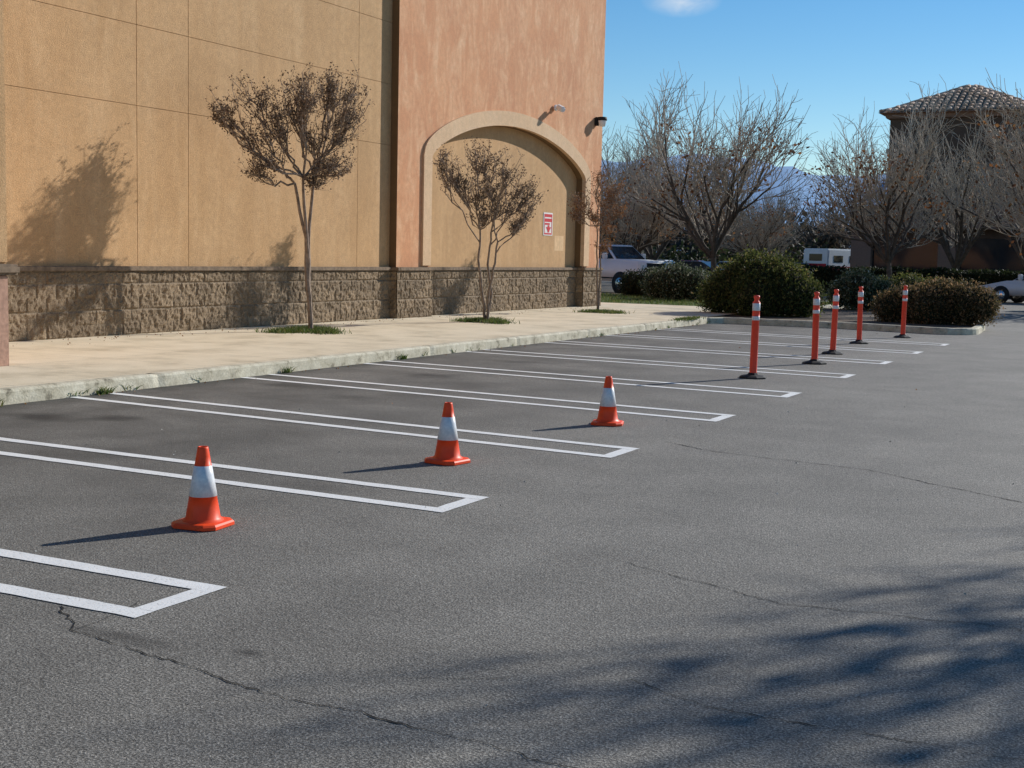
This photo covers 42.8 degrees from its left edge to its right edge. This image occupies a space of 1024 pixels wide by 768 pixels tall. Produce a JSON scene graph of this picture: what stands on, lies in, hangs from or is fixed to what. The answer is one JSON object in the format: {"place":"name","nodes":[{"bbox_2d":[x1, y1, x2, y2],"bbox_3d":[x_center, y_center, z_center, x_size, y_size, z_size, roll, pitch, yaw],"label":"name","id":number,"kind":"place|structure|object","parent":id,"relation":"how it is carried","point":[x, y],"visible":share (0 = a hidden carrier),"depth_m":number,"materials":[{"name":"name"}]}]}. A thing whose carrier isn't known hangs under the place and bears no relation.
{"place":"outdoors","nodes":[
{"label":"outdoors","id":0,"kind":"place"},
{"bbox_2d":[0,302,737,387],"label":"sidewalk","id":1,"kind":"structure","parent":0,"point":[32,362],"depth_m":20.31,"materials":[{"name":"concrete"}]},
{"bbox_2d":[0,275,8,365],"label":"pier base","id":2,"kind":"object","parent":1,"relation":"on","point":[4,341],"visible":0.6,"depth_m":15.35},
{"bbox_2d":[0,264,19,274],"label":"pier cap","id":3,"kind":"object","parent":2,"relation":"on","point":[9,269],"visible":1,"depth_m":15.31,"materials":[{"name":"beige concrete"}]},
{"label":"tree well soil","id":4,"kind":"structure","parent":1,"relation":"on","visible":0},
{"bbox_2d":[205,57,374,328],"bbox_3d":[-3.658,-3.243,22.453,3.120,4.767,1.512,-3,7,-40],"label":"crape myrtle tree","id":5,"kind":"object","parent":4,"relation":"on","point":[300,120],"visible":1,"depth_m":22.47,"materials":[{"name":"brown plant"}]},
{"label":"tree well soil","id":6,"kind":"structure","parent":1,"relation":"on","visible":0},
{"bbox_2d":[432,136,548,320],"bbox_3d":[-0.560,-3.250,27.413,2.579,3.943,1.520,-1,6,-26],"label":"crape myrtle tree","id":7,"kind":"object","parent":6,"relation":"on","point":[495,212],"visible":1,"depth_m":27.41,"materials":[{"name":"brown plant"}]},
{"label":"tree well soil","id":8,"kind":"structure","parent":1,"relation":"on","visible":0},
{"bbox_2d":[566,163,629,308],"bbox_3d":[2.160,-3.720,33.499,1.775,3.791,1.440,-1,6,-21],"label":"crape myrtle tree","id":9,"kind":"object","parent":8,"relation":"on","point":[595,217],"visible":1,"depth_m":33.53,"materials":[{"name":"brown plant"}]},
{"bbox_2d":[0,280,1023,767],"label":"parking lot","id":10,"kind":"structure","parent":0,"point":[550,598],"depth_m":6.74,"materials":[{"name":"grey asphalt"}]},
{"bbox_2d":[0,0,6,263],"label":"pier","id":11,"kind":"structure","parent":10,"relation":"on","point":[3,232],"depth_m":15.32,"materials":[{"name":"paint"}]},
{"bbox_2d":[171,446,233,531],"bbox_3d":[-1.777,0.586,7.513,0.296,0.458,0.296,3,6,20],"label":"traffic cone","id":12,"kind":"object","parent":10,"relation":"on","point":[203,513],"visible":1,"depth_m":7.45,"materials":[{"name":"orange plastic"}]},
{"bbox_2d":[7,270,601,341],"bbox_3d":[-3.283,-2.177,31.337,12.791,1.180,28.519,1,6,-4],"label":"stone base","id":13,"kind":"object","parent":10,"relation":"on","point":[44,305],"visible":0.87,"depth_m":24.05,"materials":[{"name":"brown stone"}]},
{"bbox_2d":[18,266,390,270],"bbox_3d":[-5.666,-1.986,22.482,0.190,0.080,13.100,4,6,27],"label":"base cap","id":14,"kind":"object","parent":13,"relation":"on","point":[140,268],"visible":1,"depth_m":22.49,"materials":[{"name":"concrete"}]},
{"bbox_2d":[390,267,399,270],"bbox_3d":[-2.554,-2.492,28.282,0.280,0.080,0.100,4,6,27],"label":"base cap","id":15,"kind":"object","parent":13,"relation":"on","point":[395,268],"visible":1,"depth_m":28.22,"materials":[{"name":"concrete"}]},
{"bbox_2d":[400,267,432,270],"bbox_3d":[-2.179,-2.548,28.930,0.200,0.080,1.400,4,6,27],"label":"base cap","id":16,"kind":"object","parent":13,"relation":"on","point":[416,268],"visible":1,"depth_m":28.86,"materials":[{"name":"concrete"}]},
{"bbox_2d":[433,267,576,270],"bbox_3d":[-0.131,-2.946,33.402,0.140,0.080,8.460,4,6,27],"label":"base cap","id":17,"kind":"object","parent":13,"relation":"on","point":[496,268],"visible":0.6,"depth_m":33.08,"materials":[{"name":"concrete"}]},
{"bbox_2d":[585,268,602,270],"bbox_3d":[2.297,-3.319,37.698,0.200,0.080,1.290,4,6,27],"label":"base cap","id":18,"kind":"object","parent":13,"relation":"on","point":[593,269],"visible":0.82,"depth_m":37.54,"materials":[{"name":"concrete"}]},
{"bbox_2d":[0,317,706,405],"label":"sidewalk kerb","id":19,"kind":"structure","parent":10,"relation":"on","point":[33,393],"depth_m":16.94,"materials":[{"name":"concrete"}]},
{"bbox_2d":[0,308,707,406],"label":"weeds and grass tufts","id":20,"kind":"object","parent":10,"relation":"on","point":[320,330],"visible":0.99,"depth_m":23.24,"materials":[{"name":"green plant"}]},
{"bbox_2d":[424,402,470,465],"bbox_3d":[-0.490,0.369,9.990,0.296,0.458,0.296,5,7,35],"label":"traffic cone","id":21,"kind":"object","parent":10,"relation":"on","point":[447,451],"visible":1,"depth_m":9.93,"materials":[{"name":"orange plastic"}]},
{"bbox_2d":[23,307,916,406],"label":"dry leaf litter","id":22,"kind":"object","parent":10,"relation":"on","point":[363,321],"visible":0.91,"depth_m":22.61,"materials":[{"name":"orange plant"}]},
{"bbox_2d":[0,328,947,617],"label":"parking stall lines","id":23,"kind":"object","parent":10,"relation":"on","point":[196,590],"visible":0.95,"depth_m":9.74,"materials":[{"name":"paint"}]},
{"bbox_2d":[389,0,605,317],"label":"tower front","id":24,"kind":"structure","parent":10,"relation":"on","point":[456,59],"depth_m":31.38,"materials":[{"name":"paint"}]},
{"bbox_2d":[421,111,590,265],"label":"arch trim","id":25,"kind":"structure","parent":24,"relation":"attached to","point":[440,136],"depth_m":31.55,"materials":[{"name":"paint"}]},
{"bbox_2d":[554,104,565,111],"bbox_3d":[1.277,-7.303,34.635,0.222,0.227,0.515,-2,6,-29],"label":"security camera","id":26,"kind":"object","parent":24,"relation":"attached to","point":[559,107],"visible":1,"depth_m":34.49,"materials":[{"name":"white paint"}]},
{"bbox_2d":[594,117,606,126],"bbox_3d":[2.546,-7.481,37.256,0.340,0.265,0.280,4,6,27],"label":"wall floodlight","id":27,"kind":"object","parent":24,"relation":"attached to","point":[600,121],"depth_m":37.17,"materials":[{"name":"black metal"}]},
{"bbox_2d":[429,126,576,270],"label":"wall","id":28,"kind":"structure","parent":10,"relation":"on","point":[454,242],"depth_m":33.30,"materials":[{"name":"beige paint"}]},
{"bbox_2d":[543,212,552,235],"bbox_3d":[0.980,-4.344,35.493,0.012,0.620,0.580,4,6,27],"label":"fire lane sign","id":29,"kind":"object","parent":28,"relation":"attached to","point":[547,223],"visible":1,"depth_m":35.47,"materials":[{"name":"white metal"}]},
{"bbox_2d":[554,236,563,250],"bbox_3d":[1.301,-3.900,36.213,0.003,0.410,0.600,4,6,27],"label":"repaint patch","id":30,"kind":"object","parent":28,"relation":"attached to","point":[558,242],"visible":1,"depth_m":36.20,"materials":[{"name":"paint"}]},
{"bbox_2d":[35,366,1013,706],"bbox_3d":[2.296,0.481,11.788,9.391,0.017,16.086,4,6,27],"label":"loose grit","id":31,"kind":"object","parent":10,"relation":"on","point":[499,428],"visible":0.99,"depth_m":9.05,"materials":[{"name":"grey gravel"}]},
{"bbox_2d":[59,441,1023,767],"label":"asphalt cracks","id":32,"kind":"object","parent":10,"relation":"on","point":[499,677],"visible":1,"depth_m":4.89,"materials":[{"name":"black asphalt"}]},
{"bbox_2d":[591,376,623,425],"bbox_3d":[0.917,0.155,12.463,0.296,0.458,0.296,2,6,10],"label":"traffic cone","id":33,"kind":"object","parent":10,"relation":"on","point":[607,414],"visible":1,"depth_m":12.40,"materials":[{"name":"orange plastic"}]},
{"bbox_2d":[598,245,670,292],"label":"pickup truck","id":34,"kind":"object","parent":10,"relation":"on","point":[617,260],"visible":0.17,"depth_m":56.80,"materials":[{"name":"white paint"}]},
{"bbox_2d":[600,136,681,246],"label":"bare tree","id":35,"kind":"object","parent":10,"relation":"on","point":[627,195],"visible":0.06,"depth_m":78.48,"materials":[{"name":"brown plant"}]},
{"bbox_2d":[599,129,702,252],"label":"bare tree","id":36,"kind":"object","parent":10,"relation":"on","point":[643,219],"visible":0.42,"depth_m":64.57,"materials":[{"name":"brown plant"}]},
{"bbox_2d":[600,97,726,259],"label":"bare tree","id":37,"kind":"object","parent":10,"relation":"on","point":[648,250],"visible":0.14,"depth_m":72.50,"materials":[{"name":"brown plant"}]},
{"bbox_2d":[673,261,720,283],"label":"parked car","id":38,"kind":"object","parent":10,"relation":"on","point":[704,265],"visible":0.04,"depth_m":64.96,"materials":[{"name":"white metal"}]},
{"bbox_2d":[608,61,817,276],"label":"bare tree","id":39,"kind":"object","parent":10,"relation":"on","point":[725,195],"visible":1,"depth_m":57.92,"materials":[{"name":"brown plant"}]},
{"bbox_2d":[599,232,844,262],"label":"shrub row","id":40,"kind":"object","parent":10,"relation":"on","point":[722,256],"visible":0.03,"depth_m":101.28,"materials":[{"name":"green plant"}]},
{"bbox_2d":[604,293,844,308],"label":"lawn kerb","id":41,"kind":"structure","parent":10,"relation":"on","point":[826,306],"depth_m":43.45,"materials":[{"name":"concrete"}]},
{"bbox_2d":[739,295,765,378],"bbox_3d":[3.277,-0.639,17.653,0.351,1.125,0.351,-2,7,-29],"label":"delineator post","id":42,"kind":"object","parent":10,"relation":"on","point":[752,374],"visible":1,"depth_m":17.61,"materials":[{"name":"orange plastic"}]},
{"bbox_2d":[710,168,805,256],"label":"bare tree","id":43,"kind":"object","parent":10,"relation":"on","point":[740,245],"visible":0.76,"depth_m":84.41,"materials":[{"name":"brown plant"}]},
{"bbox_2d":[718,178,801,256],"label":"bare tree","id":44,"kind":"object","parent":10,"relation":"on","point":[782,239],"visible":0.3,"depth_m":93.69,"materials":[{"name":"brown plant"}]},
{"bbox_2d":[802,292,826,364],"bbox_3d":[4.739,-0.876,20.365,0.351,1.125,0.351,-4,8,-43],"label":"delineator post","id":45,"kind":"object","parent":10,"relation":"on","point":[814,359],"visible":1,"depth_m":20.33,"materials":[{"name":"orange plastic"}]},
{"bbox_2d":[803,248,850,267],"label":"motorhome","id":46,"kind":"object","parent":10,"relation":"on","point":[825,257],"visible":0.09,"depth_m":90.74,"materials":[{"name":"white paint"}]},
{"bbox_2d":[809,254,821,260],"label":"rear window","id":47,"kind":"structure","parent":46,"relation":"in","point":[812,257],"depth_m":90.68,"materials":[{"name":"black glass"}]},
{"bbox_2d":[834,256,842,262],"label":"window","id":48,"kind":"structure","parent":46,"relation":"in","point":[837,259],"depth_m":90.85,"materials":[{"name":"black glass"}]},
{"bbox_2d":[822,289,842,354],"bbox_3d":[5.578,-1.080,22.622,0.351,1.127,0.351,-1,6,-25],"label":"delineator post","id":49,"kind":"object","parent":10,"relation":"on","point":[832,349],"visible":1,"depth_m":22.57,"materials":[{"name":"orange plastic"}]},
{"bbox_2d":[706,317,984,334],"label":"island kerb","id":50,"kind":"structure","parent":10,"relation":"on","point":[977,329],"depth_m":31.12,"materials":[{"name":"concrete"}]},
{"bbox_2d":[723,308,976,327],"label":"island soil","id":51,"kind":"structure","parent":50,"relation":"in","point":[845,315],"depth_m":33.70,"materials":[{"name":"brown soil"}]},
{"bbox_2d":[691,244,830,317],"bbox_3d":[6.673,-2.773,35.019,2.612,1.948,3.324,-3,7,-34],"label":"juniper bush","id":52,"kind":"object","parent":51,"relation":"on","point":[779,284],"visible":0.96,"depth_m":34.33,"materials":[{"name":"green plant"}]},
{"bbox_2d":[823,265,896,309],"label":"flowering shrub","id":53,"kind":"object","parent":51,"relation":"on","point":[849,286],"visible":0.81,"depth_m":40.12,"materials":[{"name":"green plant"}]},
{"bbox_2d":[865,273,1005,326],"bbox_3d":[10.475,-2.098,32.361,3.325,1.320,1.870,4,6,27],"label":"juniper bush","id":54,"kind":"object","parent":51,"relation":"on","point":[945,301],"visible":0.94,"depth_m":31.88,"materials":[{"name":"green plant"}]},
{"bbox_2d":[849,286,868,343],"bbox_3d":[6.851,-1.357,25.687,0.351,1.126,0.351,-1,6,-23],"label":"delineator post","id":55,"kind":"object","parent":10,"relation":"on","point":[858,340],"visible":1,"depth_m":25.65,"materials":[{"name":"orange plastic"}]},
{"bbox_2d":[850,228,873,270],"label":"wing wall","id":56,"kind":"structure","parent":10,"relation":"on","point":[861,254],"depth_m":77.61,"materials":[{"name":"beige paint"}]},
{"bbox_2d":[717,262,1023,298],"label":"clipped hedge","id":57,"kind":"object","parent":10,"relation":"on","point":[828,274],"visible":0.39,"depth_m":65.01,"materials":[{"name":"green plant"}]},
{"bbox_2d":[798,81,977,280],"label":"bare tree","id":58,"kind":"object","parent":10,"relation":"on","point":[897,173],"visible":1,"depth_m":58.89,"materials":[{"name":"brown plant"}]},
{"bbox_2d":[894,285,911,337],"bbox_3d":[8.419,-1.558,28.056,0.351,1.125,0.351,-1,6,-19],"label":"delineator post","id":59,"kind":"object","parent":10,"relation":"on","point":[903,315],"visible":1,"depth_m":28.01,"materials":[{"name":"orange plastic"}]},
{"bbox_2d":[879,268,972,289],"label":"round shrub","id":60,"kind":"object","parent":10,"relation":"on","point":[906,282],"visible":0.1,"depth_m":45.66,"materials":[{"name":"green plant"}]},
{"bbox_2d":[874,229,1020,238],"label":"wing body","id":61,"kind":"structure","parent":10,"relation":"on","point":[991,234],"depth_m":74.90,"materials":[{"name":"brown paint"}]},
{"bbox_2d":[872,237,937,271],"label":"storefront","id":62,"kind":"object","parent":61,"relation":"attached to","point":[921,257],"visible":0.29,"depth_m":76.71,"materials":[{"name":"brown glass"}]},
{"bbox_2d":[960,238,1023,273],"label":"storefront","id":63,"kind":"object","parent":61,"relation":"attached to","point":[993,254],"visible":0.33,"depth_m":74.72,"materials":[{"name":"brown glass"}]},
{"bbox_2d":[937,229,959,272],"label":"wing wall","id":64,"kind":"structure","parent":10,"relation":"on","point":[942,260],"depth_m":75.47,"materials":[{"name":"beige paint"}]},
{"bbox_2d":[873,74,1023,268],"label":"bare tree","id":65,"kind":"object","parent":10,"relation":"on","point":[961,253],"visible":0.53,"depth_m":65.81,"materials":[{"name":"brown plant"}]},
{"bbox_2d":[887,116,1023,205],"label":"tower walls","id":66,"kind":"structure","parent":10,"relation":"on","point":[960,131],"depth_m":79.22,"materials":[{"name":"brown paint"}]},
{"bbox_2d":[886,147,1022,153],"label":"tower band","id":67,"kind":"object","parent":66,"relation":"attached to","point":[958,151],"visible":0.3,"depth_m":79.14,"materials":[{"name":"brown paint"}]},
{"bbox_2d":[886,110,1023,119],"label":"cornice","id":68,"kind":"structure","parent":66,"relation":"on","point":[945,115],"depth_m":78.99,"materials":[{"name":"beige paint"}]},
{"bbox_2d":[879,84,1023,116],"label":"roof tiles","id":69,"kind":"object","parent":68,"relation":"on","point":[961,95],"visible":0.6,"depth_m":79.66,"materials":[{"name":"tile"}]},
{"bbox_2d":[937,98,1023,266],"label":"bare tree","id":70,"kind":"object","parent":10,"relation":"on","point":[1001,198],"visible":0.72,"depth_m":59.36,"materials":[{"name":"brown plant"}]},
{"bbox_2d":[957,68,1023,254],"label":"bare tree","id":71,"kind":"object","parent":10,"relation":"on","point":[1017,173],"visible":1,"depth_m":45.29,"materials":[{"name":"brown plant"}]},
{"bbox_2d":[979,274,1023,302],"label":"parked car","id":72,"kind":"object","parent":10,"relation":"on","point":[1013,290],"visible":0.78,"depth_m":55.55,"materials":[{"name":"white metal"}]},
{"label":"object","id":73,"kind":"object","parent":10,"relation":"on","visible":0},
{"bbox_2d":[3,0,136,104],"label":"wall panel","id":74,"kind":"structure","parent":73,"relation":"attached to","point":[54,49],"depth_m":19.92,"materials":[{"name":"paint"}]},
{"bbox_2d":[5,85,136,265],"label":"wall panel","id":75,"kind":"structure","parent":73,"relation":"attached to","point":[71,180],"depth_m":20.10,"materials":[{"name":"paint"}]},
{"bbox_2d":[33,0,135,23],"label":"wall panel","id":76,"kind":"structure","parent":73,"relation":"attached to","point":[122,10],"depth_m":20.53,"materials":[{"name":"paint"}]},
{"bbox_2d":[135,0,187,36],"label":"wall panel","id":77,"kind":"structure","parent":73,"relation":"attached to","point":[170,16],"depth_m":21.72,"materials":[{"name":"paint"}]},
{"bbox_2d":[136,25,187,112],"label":"wall panel","id":78,"kind":"structure","parent":73,"relation":"attached to","point":[161,70],"depth_m":21.74,"materials":[{"name":"paint"}]},
{"bbox_2d":[137,106,187,265],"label":"wall panel","id":79,"kind":"structure","parent":73,"relation":"attached to","point":[162,187],"depth_m":21.93,"materials":[{"name":"paint"}]},
{"bbox_2d":[188,114,357,266],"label":"wall panel","id":80,"kind":"structure","parent":73,"relation":"attached to","point":[235,218],"depth_m":24.25,"materials":[{"name":"paint"}]},
{"bbox_2d":[187,37,358,139],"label":"wall panel","id":81,"kind":"structure","parent":73,"relation":"attached to","point":[211,64],"depth_m":23.63,"materials":[{"name":"paint"}]},
{"bbox_2d":[188,0,358,76],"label":"wall panel","id":82,"kind":"structure","parent":73,"relation":"attached to","point":[319,34],"depth_m":24.63,"materials":[{"name":"paint"}]},
{"bbox_2d":[320,0,358,12],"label":"wall panel","id":83,"kind":"structure","parent":73,"relation":"attached to","point":[352,5],"depth_m":26.36,"materials":[{"name":"paint"}]},
{"bbox_2d":[356,140,390,266],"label":"wall panel","id":84,"kind":"structure","parent":73,"relation":"attached to","point":[373,200],"depth_m":27.69,"materials":[{"name":"paint"}]},
{"bbox_2d":[358,77,390,144],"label":"wall panel","id":85,"kind":"structure","parent":73,"relation":"attached to","point":[376,124],"depth_m":27.53,"materials":[{"name":"paint"}]},
{"bbox_2d":[358,13,391,83],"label":"wall panel","id":86,"kind":"structure","parent":73,"relation":"attached to","point":[375,49],"depth_m":27.37,"materials":[{"name":"paint"}]},
{"bbox_2d":[359,0,392,22],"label":"wall panel","id":87,"kind":"structure","parent":73,"relation":"attached to","point":[380,9],"depth_m":27.36,"materials":[{"name":"paint"}]},
{"bbox_2d":[601,292,832,305],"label":"lawn ground","id":88,"kind":"structure","parent":0,"point":[654,302],"depth_m":43.25,"materials":[{"name":"green plant"}]},
{"bbox_2d":[614,265,670,296],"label":"round shrub","id":89,"kind":"object","parent":88,"relation":"on","point":[630,286],"visible":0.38,"depth_m":48.91,"materials":[{"name":"green plant"}]},
{"bbox_2d":[637,259,711,300],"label":"flowering shrub","id":90,"kind":"object","parent":88,"relation":"on","point":[674,282],"visible":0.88,"depth_m":45.16,"materials":[{"name":"green plant"}]},
{"bbox_2d":[601,155,886,235],"bbox_3d":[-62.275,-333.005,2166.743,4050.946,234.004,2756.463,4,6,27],"label":"hills","id":91,"kind":"structure","parent":0,"point":[777,190],"depth_m":2394.88,"materials":[{"name":"blue"}]},
{"bbox_2d":[602,0,1023,175],"label":"sky","id":92,"kind":"structure","parent":0,"point":[838,54],"materials":[{"name":"blue"}]},
{"bbox_2d":[851,206,1019,229],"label":"wing fascia","id":93,"kind":"structure","parent":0,"point":[994,228],"depth_m":74.80,"materials":[{"name":"brown paint"}]},
{"label":"ground","id":94,"kind":"structure","parent":0,"visible":0},
{"bbox_2d":[599,183,875,261],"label":"distant trees","id":95,"kind":"object","parent":94,"relation":"on","point":[808,232],"visible":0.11,"depth_m":114.89,"materials":[{"name":"brown plant"}]}
]}

